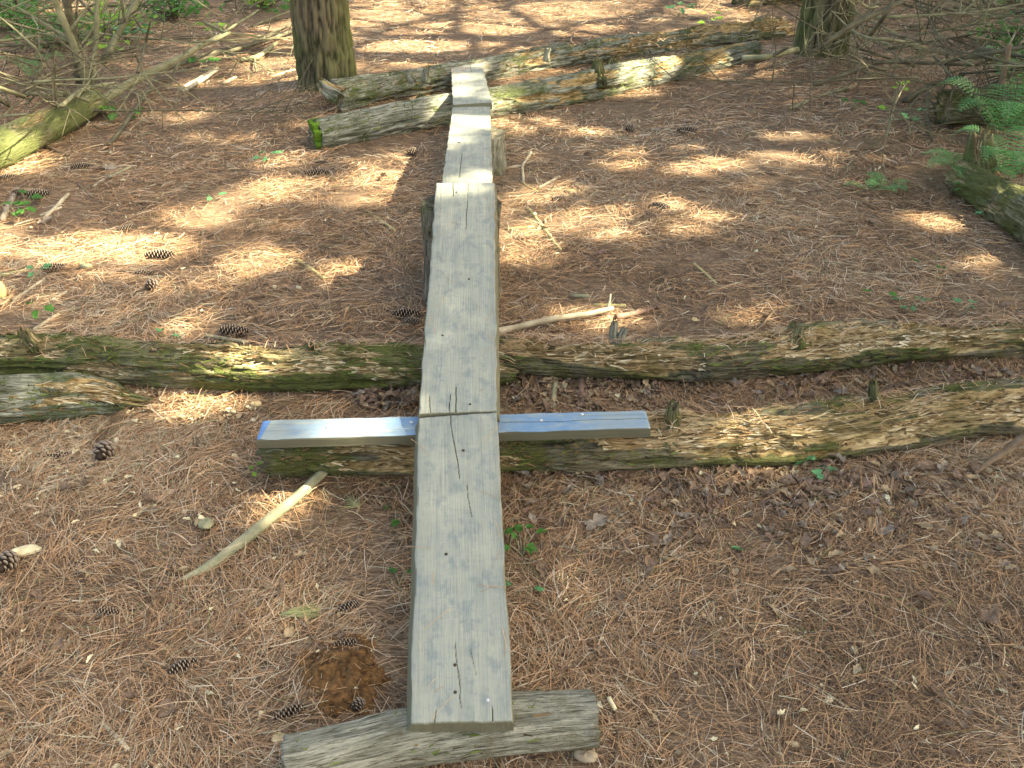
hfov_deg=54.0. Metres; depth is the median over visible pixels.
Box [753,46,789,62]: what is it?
dead branch
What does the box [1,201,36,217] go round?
seedling
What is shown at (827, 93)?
stick
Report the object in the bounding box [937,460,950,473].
dry leaf
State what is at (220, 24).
seedling
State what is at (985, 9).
dead branch
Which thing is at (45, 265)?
seedling
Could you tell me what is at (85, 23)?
dead branch
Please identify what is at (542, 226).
stick
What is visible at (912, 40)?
dead branch
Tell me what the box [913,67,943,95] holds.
dead branch
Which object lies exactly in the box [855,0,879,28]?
dead branch
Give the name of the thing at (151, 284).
pine cone
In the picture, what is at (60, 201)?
stick
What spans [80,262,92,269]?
bark piece
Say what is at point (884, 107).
seedling
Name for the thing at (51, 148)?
stick
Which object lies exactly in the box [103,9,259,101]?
dead branch
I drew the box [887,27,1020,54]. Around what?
dead branch
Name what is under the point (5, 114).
dead branch
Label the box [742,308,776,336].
stick
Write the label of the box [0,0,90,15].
bush
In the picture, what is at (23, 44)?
dead branch
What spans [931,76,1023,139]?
fern
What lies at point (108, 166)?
dry leaf
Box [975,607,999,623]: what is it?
dry leaf
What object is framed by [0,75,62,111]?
dead branch
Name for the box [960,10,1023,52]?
bush
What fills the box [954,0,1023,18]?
dead branch
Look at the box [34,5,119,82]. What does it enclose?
dead branch
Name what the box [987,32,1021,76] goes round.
dead branch
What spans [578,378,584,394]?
stick
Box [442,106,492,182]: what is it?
plank
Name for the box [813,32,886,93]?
dead branch
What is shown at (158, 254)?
pine cone
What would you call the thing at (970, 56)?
dead branch
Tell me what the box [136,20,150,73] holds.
dead branch
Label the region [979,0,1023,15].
dead branch
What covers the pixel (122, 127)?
dead branch
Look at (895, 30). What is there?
dead branch
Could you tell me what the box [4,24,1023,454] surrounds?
pine needles
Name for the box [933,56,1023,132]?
dead branch
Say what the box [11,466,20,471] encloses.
bark piece
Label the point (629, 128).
pine cone
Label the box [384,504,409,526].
seedling
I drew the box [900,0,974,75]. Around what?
dead branch
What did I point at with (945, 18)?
dead branch
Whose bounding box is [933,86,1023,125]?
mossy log
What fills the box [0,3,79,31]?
dead branch
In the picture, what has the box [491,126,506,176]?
support stump
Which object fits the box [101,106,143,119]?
seedling
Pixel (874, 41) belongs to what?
dead branch
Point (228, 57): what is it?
dead branch
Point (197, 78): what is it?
stick
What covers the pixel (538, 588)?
seedling
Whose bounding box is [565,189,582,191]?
stick
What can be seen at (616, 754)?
stick
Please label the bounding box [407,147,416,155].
pine cone
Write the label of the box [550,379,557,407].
stick
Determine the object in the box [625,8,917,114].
dead branch
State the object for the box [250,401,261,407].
wood chip
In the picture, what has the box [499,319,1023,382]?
rotten log
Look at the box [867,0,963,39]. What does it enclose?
dead branch
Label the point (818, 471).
seedling
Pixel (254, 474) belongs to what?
seedling
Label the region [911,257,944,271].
seedling
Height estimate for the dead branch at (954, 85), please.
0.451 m
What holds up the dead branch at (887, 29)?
on the ground
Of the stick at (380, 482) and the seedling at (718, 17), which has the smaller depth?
the stick at (380, 482)
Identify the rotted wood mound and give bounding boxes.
[294,634,390,717]
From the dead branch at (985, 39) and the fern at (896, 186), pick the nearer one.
the fern at (896, 186)
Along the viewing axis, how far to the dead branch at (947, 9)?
6.75 m
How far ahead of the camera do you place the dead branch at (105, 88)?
5.20 m
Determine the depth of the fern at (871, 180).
4.59 m
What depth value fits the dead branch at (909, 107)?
5.45 m
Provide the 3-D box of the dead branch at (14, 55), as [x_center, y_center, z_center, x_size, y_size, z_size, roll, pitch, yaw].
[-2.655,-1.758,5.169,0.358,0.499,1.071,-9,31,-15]
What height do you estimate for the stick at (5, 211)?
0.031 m
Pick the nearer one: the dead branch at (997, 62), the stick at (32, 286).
the stick at (32, 286)
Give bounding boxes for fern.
[0,51,64,79]
[843,178,897,191]
[867,171,909,189]
[920,148,1015,179]
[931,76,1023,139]
[949,124,1023,179]
[965,45,1023,87]
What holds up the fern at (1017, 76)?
on the ground
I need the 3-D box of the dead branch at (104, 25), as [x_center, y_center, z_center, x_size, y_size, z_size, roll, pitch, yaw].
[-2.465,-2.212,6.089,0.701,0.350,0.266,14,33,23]
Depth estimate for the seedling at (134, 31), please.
7.02 m
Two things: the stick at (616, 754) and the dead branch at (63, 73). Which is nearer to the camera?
the stick at (616, 754)
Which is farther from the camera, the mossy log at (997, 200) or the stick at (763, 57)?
the stick at (763, 57)
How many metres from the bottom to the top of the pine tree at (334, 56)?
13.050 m
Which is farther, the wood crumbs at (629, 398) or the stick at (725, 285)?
the stick at (725, 285)
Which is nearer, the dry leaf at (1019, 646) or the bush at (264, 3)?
the dry leaf at (1019, 646)
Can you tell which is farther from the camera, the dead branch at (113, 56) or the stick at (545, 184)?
the dead branch at (113, 56)
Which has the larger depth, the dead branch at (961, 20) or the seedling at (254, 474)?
the dead branch at (961, 20)
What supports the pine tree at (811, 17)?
on the ground
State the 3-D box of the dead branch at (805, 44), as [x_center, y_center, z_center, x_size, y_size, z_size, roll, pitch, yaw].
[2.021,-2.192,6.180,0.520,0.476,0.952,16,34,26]
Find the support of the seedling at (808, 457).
on the ground
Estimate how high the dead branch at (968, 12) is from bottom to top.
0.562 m
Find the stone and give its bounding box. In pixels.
[573,749,597,762]
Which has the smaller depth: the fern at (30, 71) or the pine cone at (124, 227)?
the pine cone at (124, 227)
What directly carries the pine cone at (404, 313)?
on the ground
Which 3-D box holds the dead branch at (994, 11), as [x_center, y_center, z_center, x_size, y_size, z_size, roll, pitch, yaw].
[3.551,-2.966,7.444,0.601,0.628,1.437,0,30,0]
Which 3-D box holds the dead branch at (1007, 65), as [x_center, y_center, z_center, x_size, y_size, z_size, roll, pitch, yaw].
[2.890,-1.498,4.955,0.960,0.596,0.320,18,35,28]
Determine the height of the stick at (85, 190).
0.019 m
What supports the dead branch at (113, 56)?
on the ground
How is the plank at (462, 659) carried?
on the support log at (556, 720)
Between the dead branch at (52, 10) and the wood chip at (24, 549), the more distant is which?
the dead branch at (52, 10)
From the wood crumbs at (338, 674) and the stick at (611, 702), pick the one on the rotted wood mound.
the wood crumbs at (338, 674)
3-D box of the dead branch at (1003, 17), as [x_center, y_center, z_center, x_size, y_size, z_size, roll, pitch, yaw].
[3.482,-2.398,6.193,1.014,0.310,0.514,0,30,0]
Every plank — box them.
[407,412,513,732]
[419,183,499,421]
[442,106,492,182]
[451,64,491,109]
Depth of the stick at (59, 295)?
3.60 m
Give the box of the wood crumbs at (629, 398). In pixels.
[126,375,649,424]
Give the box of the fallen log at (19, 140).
[0,89,107,169]
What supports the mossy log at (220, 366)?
on the ground
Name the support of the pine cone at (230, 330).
on the ground
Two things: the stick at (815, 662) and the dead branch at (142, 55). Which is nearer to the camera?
the stick at (815, 662)
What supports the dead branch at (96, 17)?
on the dead branch at (52, 58)
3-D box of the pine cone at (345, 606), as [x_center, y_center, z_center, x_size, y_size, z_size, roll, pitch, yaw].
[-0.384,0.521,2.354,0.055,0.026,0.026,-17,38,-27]
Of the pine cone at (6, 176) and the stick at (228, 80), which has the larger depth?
the stick at (228, 80)
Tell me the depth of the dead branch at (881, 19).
5.35 m
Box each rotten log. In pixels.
[256,377,1023,478]
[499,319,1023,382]
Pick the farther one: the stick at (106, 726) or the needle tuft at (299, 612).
the needle tuft at (299, 612)
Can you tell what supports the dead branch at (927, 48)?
on the ground
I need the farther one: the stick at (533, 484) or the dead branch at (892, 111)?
the dead branch at (892, 111)
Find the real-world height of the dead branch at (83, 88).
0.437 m
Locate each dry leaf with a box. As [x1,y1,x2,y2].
[37,214,53,223]
[102,162,118,170]
[136,504,151,514]
[586,513,608,529]
[594,249,608,254]
[625,119,636,126]
[645,554,656,574]
[668,550,679,560]
[763,524,774,530]
[856,477,872,486]
[873,524,894,534]
[912,521,932,528]
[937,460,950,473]
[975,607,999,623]
[1007,643,1023,649]
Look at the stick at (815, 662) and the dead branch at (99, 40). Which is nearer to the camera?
the stick at (815, 662)
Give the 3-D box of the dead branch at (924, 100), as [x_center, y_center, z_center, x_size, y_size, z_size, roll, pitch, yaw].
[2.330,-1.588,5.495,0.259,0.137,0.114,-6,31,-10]
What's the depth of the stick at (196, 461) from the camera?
2.77 m
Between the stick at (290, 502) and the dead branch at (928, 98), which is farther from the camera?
the dead branch at (928, 98)
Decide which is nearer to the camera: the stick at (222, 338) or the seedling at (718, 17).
the stick at (222, 338)
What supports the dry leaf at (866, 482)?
on the ground
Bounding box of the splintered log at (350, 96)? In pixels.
[317,15,794,112]
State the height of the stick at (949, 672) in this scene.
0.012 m
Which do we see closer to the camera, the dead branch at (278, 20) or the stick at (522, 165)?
the stick at (522, 165)
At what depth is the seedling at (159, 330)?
3.35 m
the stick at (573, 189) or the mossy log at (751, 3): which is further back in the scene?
the mossy log at (751, 3)
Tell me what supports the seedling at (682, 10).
on the ground
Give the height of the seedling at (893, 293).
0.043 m
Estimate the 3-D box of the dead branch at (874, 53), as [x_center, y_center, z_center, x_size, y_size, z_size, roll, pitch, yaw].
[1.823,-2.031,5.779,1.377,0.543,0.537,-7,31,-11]
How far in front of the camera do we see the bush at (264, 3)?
8.14 m
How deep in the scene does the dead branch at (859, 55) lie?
6.41 m
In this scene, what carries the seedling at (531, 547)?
on the ground
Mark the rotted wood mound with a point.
(334, 682)
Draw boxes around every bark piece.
[0,281,6,298]
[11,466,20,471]
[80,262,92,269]
[194,517,199,525]
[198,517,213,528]
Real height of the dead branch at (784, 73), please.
0.448 m
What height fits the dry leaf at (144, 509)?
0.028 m
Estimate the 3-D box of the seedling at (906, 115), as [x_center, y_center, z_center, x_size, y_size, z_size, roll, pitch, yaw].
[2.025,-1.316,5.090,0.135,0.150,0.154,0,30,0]
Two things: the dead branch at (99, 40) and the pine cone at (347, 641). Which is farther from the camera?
the dead branch at (99, 40)
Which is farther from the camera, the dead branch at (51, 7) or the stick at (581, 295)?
the dead branch at (51, 7)
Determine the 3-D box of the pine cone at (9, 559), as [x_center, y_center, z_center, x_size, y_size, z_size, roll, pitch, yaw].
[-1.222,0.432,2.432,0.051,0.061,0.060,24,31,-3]
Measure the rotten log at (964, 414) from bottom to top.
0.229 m
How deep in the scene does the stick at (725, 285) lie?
3.70 m
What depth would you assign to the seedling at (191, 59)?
6.44 m
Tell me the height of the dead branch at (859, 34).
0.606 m
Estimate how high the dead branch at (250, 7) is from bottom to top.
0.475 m
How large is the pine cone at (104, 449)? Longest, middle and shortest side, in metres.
0.066 x 0.061 x 0.060 m
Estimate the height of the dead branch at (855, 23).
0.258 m
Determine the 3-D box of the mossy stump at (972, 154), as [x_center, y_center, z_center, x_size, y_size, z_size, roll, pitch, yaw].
[2.170,-1.023,4.655,0.160,0.347,0.176,-26,39,-38]
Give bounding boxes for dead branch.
[0,0,44,32]
[0,0,79,34]
[0,0,79,38]
[0,0,130,15]
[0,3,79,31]
[0,8,55,32]
[0,15,36,49]
[0,18,53,41]
[0,21,37,41]
[0,40,68,77]
[0,46,45,79]
[0,57,66,116]
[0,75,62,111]
[0,77,89,110]
[0,86,25,98]
[0,88,34,116]
[0,99,9,107]
[3,45,97,141]
[4,0,92,67]
[4,54,38,68]
[10,5,40,48]
[12,16,66,80]
[15,4,170,97]
[17,0,90,84]
[18,1,78,28]
[24,0,94,9]
[25,46,149,105]
[26,0,178,96]
[27,15,223,143]
[34,0,60,12]
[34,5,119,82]
[36,26,187,98]
[40,0,171,18]
[40,48,170,131]
[57,81,115,108]
[61,0,99,84]
[62,0,82,83]
[74,0,143,40]
[76,30,128,115]
[78,0,93,15]
[78,11,122,51]
[81,4,167,39]
[88,16,291,82]
[94,18,332,142]
[99,0,222,64]
[99,19,128,44]
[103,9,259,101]
[104,0,243,42]
[106,29,291,145]
[113,0,187,30]
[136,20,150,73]
[176,25,290,63]
[182,70,218,92]
[191,27,292,69]
[222,0,257,30]
[239,41,278,71]
[249,0,277,9]
[251,9,357,49]
[259,17,291,40]
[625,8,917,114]
[703,0,913,67]
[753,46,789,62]
[761,36,938,117]
[775,0,873,42]
[778,0,897,70]
[791,0,866,43]
[810,0,892,75]
[813,0,905,52]
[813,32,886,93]
[813,59,980,85]
[815,50,987,195]
[815,55,836,89]
[825,0,878,8]
[840,0,901,84]
[846,0,993,101]
[846,10,917,56]
[849,27,876,60]
[853,26,938,33]
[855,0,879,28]
[857,0,953,23]
[863,36,942,82]
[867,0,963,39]
[869,0,894,35]
[872,37,937,65]
[873,0,1023,104]
[875,0,1023,31]
[876,0,955,35]
[882,79,934,110]
[883,0,1023,38]
[883,20,939,55]
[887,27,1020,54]
[891,105,933,121]
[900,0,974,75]
[901,73,964,103]
[909,0,987,27]
[909,86,957,104]
[910,27,1023,87]
[912,36,1004,138]
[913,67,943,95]
[915,104,935,131]
[916,0,1023,76]
[917,0,963,40]
[920,24,1023,110]
[925,84,932,141]
[930,0,1023,35]
[932,0,1002,15]
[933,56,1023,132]
[944,0,1015,27]
[947,45,1023,62]
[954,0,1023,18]
[957,24,1001,53]
[957,28,1006,61]
[959,45,1023,74]
[965,42,1023,84]
[971,37,1023,130]
[974,41,1023,62]
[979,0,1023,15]
[984,0,1023,22]
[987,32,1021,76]
[988,14,1023,19]
[991,44,1011,126]
[991,64,1023,66]
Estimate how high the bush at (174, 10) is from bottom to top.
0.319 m
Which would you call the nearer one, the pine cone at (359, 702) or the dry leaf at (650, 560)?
the pine cone at (359, 702)
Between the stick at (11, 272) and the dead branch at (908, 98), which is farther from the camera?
the dead branch at (908, 98)
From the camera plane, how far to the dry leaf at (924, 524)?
2.55 m
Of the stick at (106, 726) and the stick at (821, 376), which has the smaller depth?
the stick at (106, 726)
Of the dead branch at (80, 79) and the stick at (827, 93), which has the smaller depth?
the dead branch at (80, 79)
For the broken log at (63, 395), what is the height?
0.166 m
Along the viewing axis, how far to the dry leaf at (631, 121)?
5.31 m
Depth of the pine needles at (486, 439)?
2.30 m
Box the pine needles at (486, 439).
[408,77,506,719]
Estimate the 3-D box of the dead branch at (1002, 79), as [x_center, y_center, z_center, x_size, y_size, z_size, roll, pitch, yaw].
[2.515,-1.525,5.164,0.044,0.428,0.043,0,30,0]
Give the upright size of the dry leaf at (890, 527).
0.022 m
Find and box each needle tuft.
[76,406,130,450]
[280,600,319,619]
[337,493,369,509]
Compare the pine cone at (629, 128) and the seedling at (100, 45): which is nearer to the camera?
the pine cone at (629, 128)
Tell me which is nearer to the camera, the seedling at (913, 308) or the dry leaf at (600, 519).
the dry leaf at (600, 519)
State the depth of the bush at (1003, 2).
8.08 m
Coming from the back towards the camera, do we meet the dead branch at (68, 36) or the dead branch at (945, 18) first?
the dead branch at (945, 18)
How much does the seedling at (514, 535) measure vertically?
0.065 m
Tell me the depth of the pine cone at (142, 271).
3.74 m
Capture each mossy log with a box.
[0,327,519,391]
[307,40,762,149]
[731,0,801,7]
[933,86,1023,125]
[942,160,1023,242]
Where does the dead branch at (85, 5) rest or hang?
on the dead branch at (12, 6)
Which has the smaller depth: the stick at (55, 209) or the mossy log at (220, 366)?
the mossy log at (220, 366)
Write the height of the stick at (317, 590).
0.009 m
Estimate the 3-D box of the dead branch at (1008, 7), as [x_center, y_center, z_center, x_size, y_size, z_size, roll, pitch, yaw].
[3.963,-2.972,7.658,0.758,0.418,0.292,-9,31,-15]
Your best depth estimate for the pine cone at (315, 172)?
4.72 m
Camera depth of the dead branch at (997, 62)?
5.28 m
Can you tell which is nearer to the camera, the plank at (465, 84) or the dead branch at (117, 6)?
the plank at (465, 84)
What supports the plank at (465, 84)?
on the splintered log at (350, 96)
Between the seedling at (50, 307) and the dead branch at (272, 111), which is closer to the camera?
the seedling at (50, 307)
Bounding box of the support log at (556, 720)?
[280,687,600,767]
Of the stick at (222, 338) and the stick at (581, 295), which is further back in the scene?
the stick at (581, 295)
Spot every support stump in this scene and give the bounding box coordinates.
[420,195,501,304]
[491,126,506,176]
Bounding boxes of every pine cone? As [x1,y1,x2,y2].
[0,173,19,179]
[0,550,19,573]
[11,188,20,195]
[23,188,48,198]
[40,262,65,271]
[47,451,70,459]
[70,162,91,170]
[93,440,115,460]
[93,606,119,616]
[118,224,137,231]
[134,268,153,275]
[144,249,174,259]
[144,278,158,291]
[167,657,197,674]
[219,324,248,336]
[274,703,305,720]
[305,168,328,176]
[315,160,328,164]
[332,637,356,647]
[337,600,358,612]
[351,697,365,711]
[391,308,419,317]
[403,317,421,325]
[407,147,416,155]
[552,195,566,200]
[625,124,634,132]
[652,201,669,209]
[677,126,697,133]
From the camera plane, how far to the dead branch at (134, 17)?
7.35 m
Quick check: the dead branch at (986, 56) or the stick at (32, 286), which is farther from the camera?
the dead branch at (986, 56)
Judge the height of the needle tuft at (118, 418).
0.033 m
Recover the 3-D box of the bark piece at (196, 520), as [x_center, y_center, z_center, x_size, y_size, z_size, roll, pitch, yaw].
[-0.800,0.348,2.559,0.018,0.024,0.050,0,30,0]
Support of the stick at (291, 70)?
on the ground
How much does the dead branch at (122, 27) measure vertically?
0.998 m
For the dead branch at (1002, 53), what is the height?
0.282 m
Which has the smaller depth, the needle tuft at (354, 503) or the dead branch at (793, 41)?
the needle tuft at (354, 503)
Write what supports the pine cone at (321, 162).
on the ground
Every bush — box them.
[0,0,58,30]
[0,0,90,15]
[0,3,115,50]
[78,0,181,32]
[116,0,225,21]
[221,0,288,7]
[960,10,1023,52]
[981,0,1023,9]
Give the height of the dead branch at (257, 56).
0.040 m
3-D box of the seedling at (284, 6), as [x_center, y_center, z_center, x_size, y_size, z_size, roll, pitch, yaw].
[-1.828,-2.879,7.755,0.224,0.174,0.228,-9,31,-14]
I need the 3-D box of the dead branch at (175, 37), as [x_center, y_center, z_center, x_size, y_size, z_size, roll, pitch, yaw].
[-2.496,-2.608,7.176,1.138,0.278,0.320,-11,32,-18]
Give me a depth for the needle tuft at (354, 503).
2.61 m
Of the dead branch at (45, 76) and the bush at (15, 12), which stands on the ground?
the bush at (15, 12)
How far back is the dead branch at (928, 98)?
5.32 m
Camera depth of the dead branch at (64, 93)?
5.26 m
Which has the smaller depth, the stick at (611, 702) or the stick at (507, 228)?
the stick at (611, 702)
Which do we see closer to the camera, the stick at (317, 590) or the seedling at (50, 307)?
the stick at (317, 590)
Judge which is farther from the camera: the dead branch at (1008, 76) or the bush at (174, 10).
the bush at (174, 10)
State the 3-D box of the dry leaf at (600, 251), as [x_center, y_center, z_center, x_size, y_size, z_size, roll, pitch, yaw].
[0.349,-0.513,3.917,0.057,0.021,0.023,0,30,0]
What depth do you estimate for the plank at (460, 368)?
2.91 m
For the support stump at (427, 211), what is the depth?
3.48 m
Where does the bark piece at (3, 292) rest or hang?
on the ground
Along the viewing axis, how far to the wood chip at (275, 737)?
2.09 m
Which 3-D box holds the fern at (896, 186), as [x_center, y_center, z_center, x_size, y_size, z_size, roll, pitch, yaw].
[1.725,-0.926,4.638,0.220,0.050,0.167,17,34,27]
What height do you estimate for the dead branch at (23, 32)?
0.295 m
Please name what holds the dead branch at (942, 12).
on the ground
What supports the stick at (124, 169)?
on the ground
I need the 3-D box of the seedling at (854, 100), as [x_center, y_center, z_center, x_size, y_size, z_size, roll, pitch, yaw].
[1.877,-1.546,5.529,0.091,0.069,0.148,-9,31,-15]
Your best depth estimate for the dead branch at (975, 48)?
6.09 m
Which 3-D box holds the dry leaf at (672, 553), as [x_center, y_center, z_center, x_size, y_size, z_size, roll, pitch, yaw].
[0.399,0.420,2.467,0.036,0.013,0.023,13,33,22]
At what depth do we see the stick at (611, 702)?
2.13 m
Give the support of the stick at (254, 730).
on the ground
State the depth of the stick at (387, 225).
4.21 m
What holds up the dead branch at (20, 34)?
on the dead branch at (39, 48)
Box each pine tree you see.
[289,0,357,92]
[793,0,854,57]
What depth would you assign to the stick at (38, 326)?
3.42 m
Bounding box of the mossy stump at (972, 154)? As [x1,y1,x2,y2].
[961,125,997,174]
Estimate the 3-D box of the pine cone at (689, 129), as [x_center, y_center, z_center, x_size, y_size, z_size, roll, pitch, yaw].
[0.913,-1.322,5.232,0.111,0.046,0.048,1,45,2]
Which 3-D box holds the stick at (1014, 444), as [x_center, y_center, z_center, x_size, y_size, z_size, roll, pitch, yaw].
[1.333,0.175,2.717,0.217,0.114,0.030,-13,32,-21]
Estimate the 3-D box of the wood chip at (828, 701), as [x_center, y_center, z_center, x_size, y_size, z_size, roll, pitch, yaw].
[0.686,0.678,2.172,0.021,0.014,0.035,23,37,34]
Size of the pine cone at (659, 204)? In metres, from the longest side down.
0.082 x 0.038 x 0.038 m
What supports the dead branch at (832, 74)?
on the ground
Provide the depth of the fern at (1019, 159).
4.62 m
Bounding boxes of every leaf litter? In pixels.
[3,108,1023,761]
[351,363,1023,569]
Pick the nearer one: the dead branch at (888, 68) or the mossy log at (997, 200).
the mossy log at (997, 200)
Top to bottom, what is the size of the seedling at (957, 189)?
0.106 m
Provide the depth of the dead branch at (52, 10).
7.75 m
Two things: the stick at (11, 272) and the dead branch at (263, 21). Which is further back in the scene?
the dead branch at (263, 21)
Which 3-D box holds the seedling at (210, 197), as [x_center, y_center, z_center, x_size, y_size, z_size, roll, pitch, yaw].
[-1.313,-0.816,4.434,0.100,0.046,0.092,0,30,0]
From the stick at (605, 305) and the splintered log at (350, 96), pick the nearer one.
the stick at (605, 305)
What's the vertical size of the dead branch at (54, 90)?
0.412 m
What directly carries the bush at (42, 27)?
on the ground
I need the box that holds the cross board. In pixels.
[257,411,650,447]
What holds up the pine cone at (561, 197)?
on the ground
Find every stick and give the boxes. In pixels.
[0,187,19,221]
[0,269,24,276]
[0,476,40,486]
[12,278,45,300]
[33,313,59,329]
[39,206,61,215]
[42,193,69,219]
[44,145,69,156]
[50,291,67,299]
[76,182,94,198]
[100,720,129,751]
[101,128,128,149]
[107,166,131,178]
[169,450,226,471]
[177,470,327,581]
[178,67,218,89]
[203,334,248,343]
[222,76,236,84]
[236,726,258,746]
[272,69,295,76]
[297,259,325,279]
[300,586,337,594]
[357,476,398,492]
[366,210,394,231]
[499,294,613,333]
[505,479,561,491]
[506,226,533,229]
[521,151,532,181]
[526,207,561,250]
[538,175,559,188]
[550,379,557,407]
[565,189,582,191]
[570,294,589,297]
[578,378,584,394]
[583,174,612,186]
[594,303,625,306]
[607,696,616,710]
[612,694,619,767]
[614,304,664,319]
[693,263,716,283]
[705,280,745,291]
[723,644,797,708]
[741,47,799,60]
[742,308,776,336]
[787,649,844,670]
[788,85,853,109]
[811,370,839,384]
[853,145,887,150]
[944,661,978,674]
[971,431,1023,474]
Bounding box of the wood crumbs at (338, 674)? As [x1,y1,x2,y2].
[300,638,382,715]
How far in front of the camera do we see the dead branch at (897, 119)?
5.29 m
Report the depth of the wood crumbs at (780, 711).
2.68 m
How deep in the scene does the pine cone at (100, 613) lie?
2.32 m
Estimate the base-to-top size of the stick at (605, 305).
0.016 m
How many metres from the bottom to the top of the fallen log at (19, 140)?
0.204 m
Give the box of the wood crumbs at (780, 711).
[0,105,1023,754]
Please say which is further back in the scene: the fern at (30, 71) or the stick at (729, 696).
the fern at (30, 71)
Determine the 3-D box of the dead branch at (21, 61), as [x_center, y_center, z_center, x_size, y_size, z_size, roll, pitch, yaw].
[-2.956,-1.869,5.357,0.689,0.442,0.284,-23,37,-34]
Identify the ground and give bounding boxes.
[0,0,1023,767]
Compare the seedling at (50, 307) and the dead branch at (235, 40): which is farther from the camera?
the dead branch at (235, 40)
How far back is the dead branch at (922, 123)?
5.22 m
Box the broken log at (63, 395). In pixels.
[0,367,153,424]
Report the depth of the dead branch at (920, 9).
6.15 m
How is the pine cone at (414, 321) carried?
on the ground
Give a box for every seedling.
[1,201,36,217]
[11,189,42,205]
[26,262,51,277]
[26,300,54,322]
[86,31,129,58]
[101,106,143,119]
[112,19,153,45]
[155,328,181,336]
[186,56,220,68]
[193,22,229,36]
[205,192,226,200]
[249,461,262,477]
[252,150,282,160]
[262,0,289,21]
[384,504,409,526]
[389,567,410,583]
[504,524,547,556]
[504,527,522,543]
[505,580,543,595]
[666,1,696,16]
[697,11,722,23]
[794,455,815,465]
[801,463,837,480]
[841,98,866,107]
[861,289,896,299]
[877,80,909,135]
[892,296,931,312]
[899,108,925,135]
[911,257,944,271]
[953,181,964,203]
[953,298,977,314]
[973,210,985,219]
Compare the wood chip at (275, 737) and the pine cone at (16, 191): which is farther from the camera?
the pine cone at (16, 191)
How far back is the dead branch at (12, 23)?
6.08 m
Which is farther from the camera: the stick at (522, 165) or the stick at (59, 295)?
the stick at (522, 165)
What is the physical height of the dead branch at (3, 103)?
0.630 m
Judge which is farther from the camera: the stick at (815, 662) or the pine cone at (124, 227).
the pine cone at (124, 227)
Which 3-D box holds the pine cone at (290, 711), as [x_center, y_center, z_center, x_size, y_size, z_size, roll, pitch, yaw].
[-0.471,0.695,2.133,0.069,0.033,0.027,-15,40,-25]
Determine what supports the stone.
on the ground
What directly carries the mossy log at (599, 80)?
on the ground
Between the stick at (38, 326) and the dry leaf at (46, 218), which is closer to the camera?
the stick at (38, 326)
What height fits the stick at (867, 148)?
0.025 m
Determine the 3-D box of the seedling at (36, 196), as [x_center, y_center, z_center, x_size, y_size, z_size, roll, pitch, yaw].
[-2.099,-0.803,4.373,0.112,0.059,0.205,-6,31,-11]
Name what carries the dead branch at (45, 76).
on the dead branch at (113, 56)
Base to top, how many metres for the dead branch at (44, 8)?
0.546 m
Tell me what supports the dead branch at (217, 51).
on the ground
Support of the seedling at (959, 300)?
on the ground
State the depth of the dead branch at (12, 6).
6.75 m
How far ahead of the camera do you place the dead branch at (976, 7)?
6.52 m
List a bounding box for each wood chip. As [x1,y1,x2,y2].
[12,544,41,556]
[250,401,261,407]
[271,732,285,742]
[824,693,835,702]
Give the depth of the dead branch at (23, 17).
6.56 m
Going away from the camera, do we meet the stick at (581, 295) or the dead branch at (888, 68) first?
the stick at (581, 295)
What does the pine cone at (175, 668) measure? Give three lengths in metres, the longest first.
0.068 x 0.032 x 0.031 m
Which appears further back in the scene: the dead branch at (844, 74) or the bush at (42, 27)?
the bush at (42, 27)
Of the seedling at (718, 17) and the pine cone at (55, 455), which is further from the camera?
the seedling at (718, 17)
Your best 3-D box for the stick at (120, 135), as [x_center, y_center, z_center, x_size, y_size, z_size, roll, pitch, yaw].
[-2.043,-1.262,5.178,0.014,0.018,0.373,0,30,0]
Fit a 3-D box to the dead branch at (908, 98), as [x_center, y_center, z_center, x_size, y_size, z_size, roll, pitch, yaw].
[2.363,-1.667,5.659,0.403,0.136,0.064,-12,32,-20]
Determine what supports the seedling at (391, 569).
on the ground
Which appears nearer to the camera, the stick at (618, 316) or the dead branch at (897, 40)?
the stick at (618, 316)
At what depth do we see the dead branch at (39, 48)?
6.00 m
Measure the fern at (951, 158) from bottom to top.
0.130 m
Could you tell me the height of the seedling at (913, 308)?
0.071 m
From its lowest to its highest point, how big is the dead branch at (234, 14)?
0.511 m
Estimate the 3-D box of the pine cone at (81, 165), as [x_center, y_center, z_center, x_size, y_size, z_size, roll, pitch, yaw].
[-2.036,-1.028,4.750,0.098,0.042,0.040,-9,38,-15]
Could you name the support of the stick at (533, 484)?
on the ground
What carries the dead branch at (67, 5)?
on the dead branch at (68, 36)
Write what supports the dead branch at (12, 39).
on the ground
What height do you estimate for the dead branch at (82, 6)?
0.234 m

